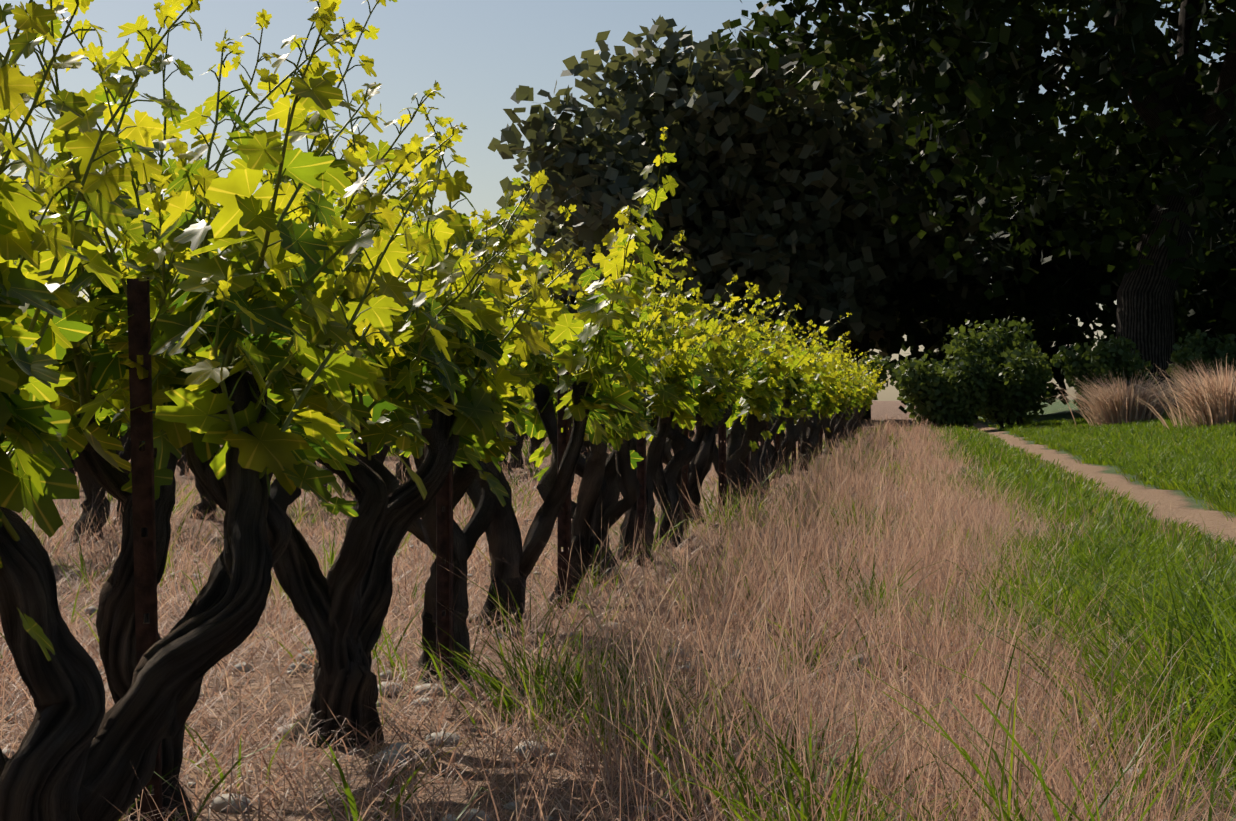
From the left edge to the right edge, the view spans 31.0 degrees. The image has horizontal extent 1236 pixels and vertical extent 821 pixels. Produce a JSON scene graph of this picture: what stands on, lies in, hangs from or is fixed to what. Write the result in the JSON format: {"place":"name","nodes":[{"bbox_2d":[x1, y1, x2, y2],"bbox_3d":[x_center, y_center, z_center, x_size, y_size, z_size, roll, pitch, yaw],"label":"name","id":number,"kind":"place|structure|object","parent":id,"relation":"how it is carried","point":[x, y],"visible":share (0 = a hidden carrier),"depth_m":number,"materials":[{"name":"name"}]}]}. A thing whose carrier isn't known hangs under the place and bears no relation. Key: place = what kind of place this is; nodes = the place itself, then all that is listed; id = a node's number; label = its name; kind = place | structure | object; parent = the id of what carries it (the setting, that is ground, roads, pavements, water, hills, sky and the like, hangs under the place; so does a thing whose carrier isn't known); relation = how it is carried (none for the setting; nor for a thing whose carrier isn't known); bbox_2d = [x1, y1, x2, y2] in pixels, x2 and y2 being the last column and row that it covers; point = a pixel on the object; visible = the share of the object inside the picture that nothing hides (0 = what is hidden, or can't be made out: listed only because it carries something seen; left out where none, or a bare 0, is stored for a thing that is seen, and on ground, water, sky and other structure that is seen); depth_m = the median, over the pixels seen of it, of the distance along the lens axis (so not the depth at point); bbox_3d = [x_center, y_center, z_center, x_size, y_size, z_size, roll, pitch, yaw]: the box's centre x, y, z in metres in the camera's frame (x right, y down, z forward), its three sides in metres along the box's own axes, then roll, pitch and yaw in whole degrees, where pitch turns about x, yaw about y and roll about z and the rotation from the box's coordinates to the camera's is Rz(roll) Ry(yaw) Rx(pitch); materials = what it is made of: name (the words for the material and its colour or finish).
{"place":"outdoors","nodes":[
{"label":"outdoors","id":0,"kind":"place"},
{"bbox_2d":[0,0,1233,400],"label":"sky","id":1,"kind":"structure","parent":0,"point":[478,52],"materials":[{"name":"blue"}]},
{"bbox_2d":[0,400,1235,820],"bbox_3d":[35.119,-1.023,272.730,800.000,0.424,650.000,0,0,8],"label":"ground","id":2,"kind":"structure","parent":0,"point":[1184,508],"depth_m":4.47,"materials":[{"name":"brown soil"}]},
{"bbox_2d":[127,277,162,820],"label":"stake","id":3,"kind":"object","parent":2,"relation":"on","point":[141,429],"visible":0.71,"depth_m":2.73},
{"bbox_2d":[0,0,595,820],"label":"vine","id":4,"kind":"object","parent":2,"relation":"on","point":[77,735],"depth_m":2.47,"materials":[{"name":"green plant"}]},
{"bbox_2d":[0,0,589,540],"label":"vine shoots","id":5,"kind":"object","parent":4,"relation":"attached to","point":[228,352],"visible":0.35,"depth_m":2.71,"materials":[{"name":"green plant"}]},
{"bbox_2d":[0,0,589,660],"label":"grapevine leaves","id":6,"kind":"object","parent":5,"relation":"attached to","point":[36,484],"visible":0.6,"depth_m":2.53,"materials":[{"name":"green plant"}]},
{"bbox_2d":[17,298,717,545],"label":"vine rows","id":7,"kind":"object","parent":2,"relation":"on","point":[88,482],"depth_m":10.31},
{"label":"vine shoots","id":8,"kind":"object","parent":7,"relation":"on","visible":0},
{"bbox_2d":[52,295,517,437],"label":"vine leaves","id":9,"kind":"object","parent":8,"relation":"attached to","point":[515,394],"depth_m":8.88,"materials":[{"name":"green plant"}]},
{"bbox_2d":[436,462,453,694],"bbox_3d":[-0.335,0.324,4.324,0.028,0.961,0.027,0,0,-19],"label":"stake","id":10,"kind":"object","parent":2,"relation":"on","point":[444,549],"visible":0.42,"depth_m":4.33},
{"bbox_2d":[557,363,570,613],"bbox_3d":[-0.141,0.321,5.891,0.028,0.946,0.028,-1,2,-32],"label":"stake","id":11,"kind":"object","parent":2,"relation":"on","point":[563,526],"visible":0.35,"depth_m":5.89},
{"bbox_2d":[496,104,640,333],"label":"tree","id":12,"kind":"object","parent":2,"relation":"on","point":[551,231],"depth_m":59.59,"materials":[{"name":"green plant"}]},
{"bbox_2d":[2,487,1166,820],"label":"stones","id":13,"kind":"object","parent":2,"relation":"on","point":[218,803],"visible":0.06,"depth_m":3.72,"materials":[{"name":"stone"}]},
{"bbox_2d":[348,127,885,687],"bbox_3d":[1.712,-0.130,20.032,1.260,1.319,38.299,0,0,8],"label":"vine","id":14,"kind":"object","parent":2,"relation":"on","point":[607,479],"depth_m":6.29,"materials":[{"name":"green plant"}]},
{"bbox_2d":[347,128,888,480],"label":"grapevine leaves","id":15,"kind":"object","parent":14,"relation":"attached to","point":[563,333],"visible":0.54,"depth_m":6.70,"materials":[{"name":"green plant"}]},
{"bbox_2d":[364,138,883,459],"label":"vine shoots","id":16,"kind":"object","parent":14,"relation":"attached to","point":[583,367],"visible":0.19,"depth_m":6.69,"materials":[{"name":"green plant"}]},
{"bbox_2d":[0,414,1235,820],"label":"dry grass stalks","id":17,"kind":"object","parent":2,"relation":"on","point":[840,470],"depth_m":3.54,"materials":[{"name":"beige plant"}]},
{"bbox_2d":[0,407,1235,820],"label":"green grass","id":18,"kind":"structure","parent":2,"relation":"on","point":[1182,457],"depth_m":4.49,"materials":[{"name":"green plant"}]},
{"bbox_2d":[0,421,1235,820],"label":"dry grass blades","id":19,"kind":"object","parent":2,"relation":"on","point":[672,727],"visible":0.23,"depth_m":3.77,"materials":[{"name":"beige plant"}]},
{"bbox_2d":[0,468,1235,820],"bbox_3d":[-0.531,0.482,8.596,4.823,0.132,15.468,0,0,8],"label":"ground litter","id":20,"kind":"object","parent":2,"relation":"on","point":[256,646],"visible":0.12,"depth_m":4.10,"materials":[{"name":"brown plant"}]},
{"bbox_2d":[637,389,646,566],"bbox_3d":[0.080,0.311,7.514,0.028,0.920,0.028,0,1,-10],"label":"stake","id":21,"kind":"object","parent":2,"relation":"on","point":[641,476],"visible":0.4,"depth_m":7.52,"materials":[{"name":"brown wood"}]},
{"bbox_2d":[681,428,688,532],"bbox_3d":[0.273,0.303,9.062,0.028,0.927,0.028,0,0,-1],"label":"stake","id":22,"kind":"object","parent":2,"relation":"on","point":[685,477],"visible":0.31,"depth_m":9.07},
{"bbox_2d":[488,9,887,358],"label":"tree","id":23,"kind":"object","parent":2,"relation":"on","point":[674,92],"depth_m":54.16,"materials":[{"name":"green plant"}]},
{"bbox_2d":[718,423,725,515],"bbox_3d":[0.498,0.283,10.652,0.027,0.968,0.028,0,1,-32],"label":"stake","id":24,"kind":"object","parent":2,"relation":"on","point":[722,454],"visible":0.44,"depth_m":10.66,"materials":[{"name":"brown wood"}]},
{"bbox_2d":[743,429,749,502],"bbox_3d":[0.708,0.300,12.285,0.028,0.915,0.028,1,1,-13],"label":"stake","id":25,"kind":"object","parent":2,"relation":"on","point":[747,465],"visible":0.25,"depth_m":12.29,"materials":[{"name":"brown wood"}]},
{"bbox_2d":[762,422,767,477],"bbox_3d":[0.913,0.264,13.840,0.028,0.934,0.028,0,0,-26],"label":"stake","id":26,"kind":"object","parent":2,"relation":"on","point":[763,441],"visible":0.19,"depth_m":13.84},
{"bbox_2d":[775,418,779,479],"bbox_3d":[1.105,0.269,15.433,0.028,0.954,0.028,-1,0,-8],"label":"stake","id":27,"kind":"object","parent":2,"relation":"on","point":[777,438],"visible":0.15,"depth_m":15.44,"materials":[{"name":"brown wood"}]},
{"bbox_2d":[792,418,795,472],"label":"stake","id":28,"kind":"object","parent":2,"relation":"on","point":[794,455],"visible":0.15,"depth_m":17.00,"materials":[{"name":"brown wood"}]},
{"bbox_2d":[798,438,800,454],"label":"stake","id":29,"kind":"object","parent":2,"relation":"on","point":[799,450],"visible":0.04,"depth_m":18.62,"materials":[{"name":"brown wood"}]},
{"bbox_2d":[819,426,822,455],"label":"stake","id":30,"kind":"object","parent":2,"relation":"on","point":[821,437],"visible":0.33,"depth_m":21.80,"materials":[{"name":"brown wood"}]},
{"bbox_2d":[807,354,897,419],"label":"bush leaves","id":31,"kind":"object","parent":2,"relation":"on","point":[885,364],"depth_m":42.22,"materials":[{"name":"green plant"}]},
{"bbox_2d":[722,11,1046,419],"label":"tree","id":32,"kind":"object","parent":2,"relation":"on","point":[824,229],"depth_m":55.96,"materials":[{"name":"green plant"}]},
{"bbox_2d":[890,352,997,428],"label":"bush leaves","id":33,"kind":"object","parent":2,"relation":"on","point":[940,393],"depth_m":40.16,"materials":[{"name":"green plant"}]},
{"bbox_2d":[710,0,1235,408],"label":"tree","id":34,"kind":"object","parent":2,"relation":"on","point":[972,42],"depth_m":43.74,"materials":[{"name":"green plant"}]},
{"bbox_2d":[840,99,1105,419],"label":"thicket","id":35,"kind":"object","parent":2,"relation":"on","point":[908,325],"depth_m":59.14,"materials":[{"name":"green plant"}]},
{"bbox_2d":[941,315,1055,428],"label":"bush leaves","id":36,"kind":"object","parent":2,"relation":"on","point":[1029,380],"depth_m":41.26,"materials":[{"name":"green plant"}]},
{"bbox_2d":[987,63,1217,406],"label":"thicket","id":37,"kind":"object","parent":2,"relation":"on","point":[1075,282],"depth_m":57.41,"materials":[{"name":"green plant"}]},
{"bbox_2d":[1037,370,1206,426],"bbox_3d":[8.287,-0.185,36.208,2.986,1.018,3.063,0,0,8],"label":"tall grass tuft","id":38,"kind":"object","parent":2,"relation":"on","point":[1111,407],"visible":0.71,"depth_m":35.85,"materials":[{"name":"beige plant"}]},
{"bbox_2d":[1114,355,1235,430],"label":"tall grass tuft","id":39,"kind":"object","parent":2,"relation":"on","point":[1210,399],"visible":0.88,"depth_m":28.88,"materials":[{"name":"beige plant"}]},
{"bbox_2d":[1166,329,1235,399],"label":"bush leaves","id":40,"kind":"object","parent":2,"relation":"on","point":[1208,350],"visible":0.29,"depth_m":39.98,"materials":[{"name":"green plant"}]},
{"bbox_2d":[1200,365,1235,383],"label":"tall grass tuft","id":41,"kind":"object","parent":2,"relation":"on","point":[1225,375],"visible":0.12,"depth_m":30.61,"materials":[{"name":"beige plant"}]},
{"bbox_2d":[1052,334,1157,419],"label":"bush leaves","id":42,"kind":"object","parent":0,"point":[1100,359],"depth_m":39.20,"materials":[{"name":"green plant"}]},
{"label":"tree trunk","id":43,"kind":"object","parent":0,"visible":0},
{"bbox_2d":[1033,0,1235,119],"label":"tree","id":44,"kind":"object","parent":43,"relation":"attached to","point":[1220,50],"visible":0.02,"depth_m":56.98,"materials":[{"name":"green plant"}]}
]}

